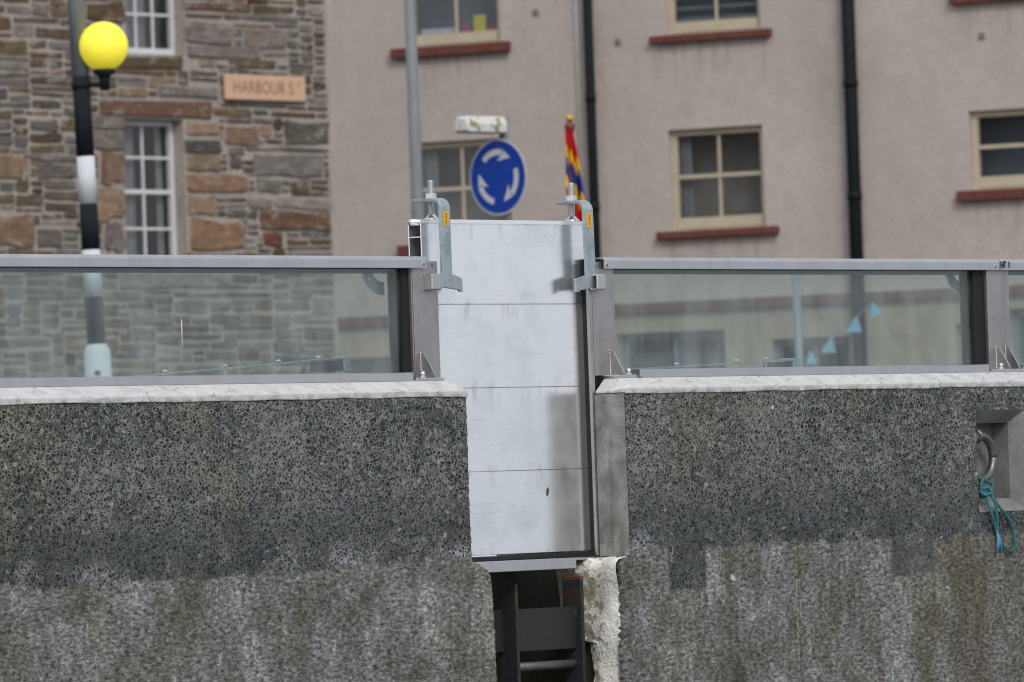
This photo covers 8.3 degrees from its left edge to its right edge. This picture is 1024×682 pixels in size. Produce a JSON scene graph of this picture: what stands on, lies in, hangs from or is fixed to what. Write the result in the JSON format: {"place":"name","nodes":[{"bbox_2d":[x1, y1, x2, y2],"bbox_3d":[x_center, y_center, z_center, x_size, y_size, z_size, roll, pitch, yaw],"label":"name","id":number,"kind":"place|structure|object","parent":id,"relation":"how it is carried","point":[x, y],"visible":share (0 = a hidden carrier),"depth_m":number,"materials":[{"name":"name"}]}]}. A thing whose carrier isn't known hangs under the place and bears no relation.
{"place":"outdoors","nodes":[
{"label":"outdoors","id":0,"kind":"place"},
{"bbox_2d":[0,0,338,377],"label":"stone house","id":1,"kind":"structure","parent":0,"point":[190,159],"depth_m":78.15,"materials":[{"name":"brown stone"}]},
{"bbox_2d":[122,119,176,254],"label":"window","id":2,"kind":"structure","parent":1,"relation":"in","point":[149,183],"depth_m":78.17,"materials":[{"name":"white paint"}]},
{"bbox_2d":[125,0,174,54],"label":"window","id":3,"kind":"structure","parent":1,"relation":"in","point":[149,23],"depth_m":78.13,"materials":[{"name":"white paint"}]},
{"bbox_2d":[223,74,305,101],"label":"street sign","id":4,"kind":"object","parent":1,"relation":"attached to","point":[264,88],"visible":1,"depth_m":79.09,"materials":[{"name":"metal"}]},
{"bbox_2d":[404,0,424,218],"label":"lamp column","id":5,"kind":"structure","parent":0,"point":[416,169],"depth_m":60.02,"materials":[{"name":"grey metal"}]},
{"bbox_2d":[326,0,866,471],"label":"rendered house","id":6,"kind":"structure","parent":0,"point":[716,128],"depth_m":89.83,"materials":[{"name":"beige paint"}]},
{"bbox_2d":[346,357,389,372],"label":"shop window","id":7,"kind":"structure","parent":6,"relation":"in","point":[361,365],"depth_m":91.88,"materials":[{"name":"glass"}]},
{"bbox_2d":[415,0,499,46],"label":"window","id":8,"kind":"structure","parent":6,"relation":"in","point":[438,22],"depth_m":91.57,"materials":[{"name":"beige paint"}]},
{"bbox_2d":[421,138,501,219],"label":"window","id":9,"kind":"structure","parent":6,"relation":"in","point":[448,164],"depth_m":91.68,"materials":[{"name":"beige paint"}]},
{"bbox_2d":[622,330,725,368],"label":"shop window","id":10,"kind":"structure","parent":6,"relation":"in","point":[643,350],"depth_m":89.93,"materials":[{"name":"clear glass"}]},
{"bbox_2d":[668,0,760,34],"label":"window","id":11,"kind":"structure","parent":6,"relation":"in","point":[685,16],"depth_m":89.55,"materials":[{"name":"beige paint"}]},
{"bbox_2d":[671,125,764,230],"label":"window","id":12,"kind":"structure","parent":6,"relation":"in","point":[718,174],"depth_m":89.75,"materials":[{"name":"beige paint"}]},
{"bbox_2d":[776,336,849,366],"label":"shop window","id":13,"kind":"structure","parent":6,"relation":"in","point":[785,348],"depth_m":89.31,"materials":[{"name":"clear glass"}]},
{"bbox_2d":[804,301,882,365],"bbox_3d":[2.897,-0.066,61.987,0.754,0.554,0.127,-2,-1,7],"label":"bunting","id":14,"kind":"object","parent":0,"point":[854,326],"visible":0.88,"depth_m":61.98},
{"bbox_2d":[854,0,1023,368],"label":"rendered house","id":15,"kind":"structure","parent":0,"point":[940,87],"depth_m":87.84,"materials":[{"name":"painted render"},{"name":"slate"},{"name":"glass"}]},
{"bbox_2d":[971,109,1023,189],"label":"window","id":16,"kind":"structure","parent":15,"relation":"in","point":[997,135],"depth_m":88.01,"materials":[{"name":"beige paint"}]},
{"bbox_2d":[1012,309,1023,368],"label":"shop window","id":17,"kind":"structure","parent":15,"relation":"in","point":[1017,314],"depth_m":87.44,"materials":[{"name":"glass"}]},
{"label":"water","id":18,"kind":"structure","parent":0,"visible":0},
{"bbox_2d":[0,381,496,681],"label":"quay wall","id":19,"kind":"structure","parent":18,"relation":"in","point":[295,532],"depth_m":16.02,"materials":[{"name":"concrete"}]},
{"bbox_2d":[0,254,443,387],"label":"glass flood barrier","id":20,"kind":"object","parent":19,"relation":"on","point":[414,284],"visible":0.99,"depth_m":16.41,"materials":[{"name":"silver metal"}]},
{"bbox_2d":[489,372,1023,681],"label":"quay wall","id":21,"kind":"structure","parent":18,"relation":"in","point":[811,528],"depth_m":17.66,"materials":[{"name":"concrete"}]},
{"bbox_2d":[471,552,600,572],"bbox_3d":[0.019,0.536,16.990,0.150,0.038,0.654,-3,-2,39],"label":"steel threshold","id":22,"kind":"object","parent":21,"relation":"on","point":[511,563],"visible":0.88,"depth_m":16.94,"materials":[{"name":"silver metal"}]},
{"bbox_2d":[468,469,590,555],"bbox_3d":[-0.004,0.415,16.996,0.041,0.200,0.645,-3,-2,39],"label":"flood board","id":23,"kind":"object","parent":22,"relation":"on","point":[527,511],"visible":0.61,"depth_m":17.02,"materials":[{"name":"metal"}]},
{"bbox_2d":[464,386,587,471],"bbox_3d":[-0.011,0.213,17.001,0.041,0.200,0.645,-3,-2,39],"label":"flood board","id":24,"kind":"object","parent":23,"relation":"on","point":[527,428],"visible":0.57,"depth_m":17.02,"materials":[{"name":"metal"}]},
{"bbox_2d":[438,304,584,387],"bbox_3d":[-0.018,0.012,17.005,0.041,0.200,0.645,-3,-2,39],"label":"flood board","id":25,"kind":"object","parent":24,"relation":"on","point":[506,345],"visible":0.84,"depth_m":17.00,"materials":[{"name":"metal"}]},
{"bbox_2d":[407,219,583,304],"bbox_3d":[-0.025,-0.191,17.007,0.045,0.205,0.648,-3,-2,39],"label":"flood board","id":26,"kind":"object","parent":25,"relation":"on","point":[516,262],"visible":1,"depth_m":17.00,"materials":[{"name":"metal"}]},
{"bbox_2d":[412,180,462,291],"bbox_3d":[-0.191,-0.251,16.788,0.091,0.270,0.106,-3,-2,39],"label":"board clamp","id":27,"kind":"object","parent":26,"relation":"attached to","point":[449,280],"visible":1,"depth_m":16.76,"materials":[{"name":"metal"}]},
{"bbox_2d":[555,183,605,291],"bbox_3d":[0.154,-0.253,17.207,0.091,0.271,0.116,-3,-2,39],"label":"board clamp","id":28,"kind":"object","parent":26,"relation":"attached to","point":[587,280],"visible":1,"depth_m":17.18,"materials":[{"name":"metal"}]},
{"bbox_2d":[493,576,586,681],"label":"quay ladder","id":29,"kind":"object","parent":21,"relation":"attached to","point":[517,631],"visible":0.86,"depth_m":17.03,"materials":[{"name":"metal"}]},
{"bbox_2d":[581,257,1023,555],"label":"glass flood barrier","id":30,"kind":"object","parent":21,"relation":"on","point":[980,287],"visible":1,"depth_m":17.86,"materials":[{"name":"silver metal"}]},
{"bbox_2d":[976,427,996,482],"bbox_3d":[1.214,0.299,18.343,0.065,0.147,0.137,-3,-2,39],"label":"mooring ring","id":31,"kind":"object","parent":21,"relation":"attached to","point":[988,441],"visible":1,"depth_m":18.36,"materials":[{"name":"metal"}]},
{"bbox_2d":[978,476,1016,552],"bbox_3d":[1.255,0.453,18.316,0.057,0.201,0.138,-3,-2,39],"label":"mooring rope","id":32,"kind":"object","parent":31,"relation":"hanging from","point":[986,494],"visible":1,"depth_m":18.28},
{"label":"road","id":33,"kind":"structure","parent":0,"visible":0},
{"bbox_2d":[67,0,127,376],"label":"crossing beacon","id":34,"kind":"object","parent":33,"relation":"on","point":[100,49],"visible":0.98,"depth_m":42.98,"materials":[{"name":"black metal"}]},
{"bbox_2d":[455,116,526,219],"bbox_3d":[-0.098,-0.233,54.901,0.527,3.062,0.539,-2,-1,13],"label":"roundabout sign","id":35,"kind":"object","parent":33,"relation":"on","point":[498,176],"visible":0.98,"depth_m":55.01,"materials":[{"name":"blue metal"}]},
{"bbox_2d":[564,112,586,220],"bbox_3d":[0.503,-0.231,50.002,0.178,2.806,0.117,-2,-1,10],"label":"flag","id":36,"kind":"object","parent":33,"relation":"on","point":[573,172],"visible":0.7,"depth_m":50.01,"materials":[{"name":"multicoloured fabric"}]},
{"bbox_2d":[792,275,803,366],"bbox_3d":[2.463,0.324,60.005,0.105,1.988,0.082,-2,-1,1],"label":"street post","id":37,"kind":"object","parent":33,"relation":"on","point":[798,338],"depth_m":59.99,"materials":[{"name":"grey metal"}]}
]}

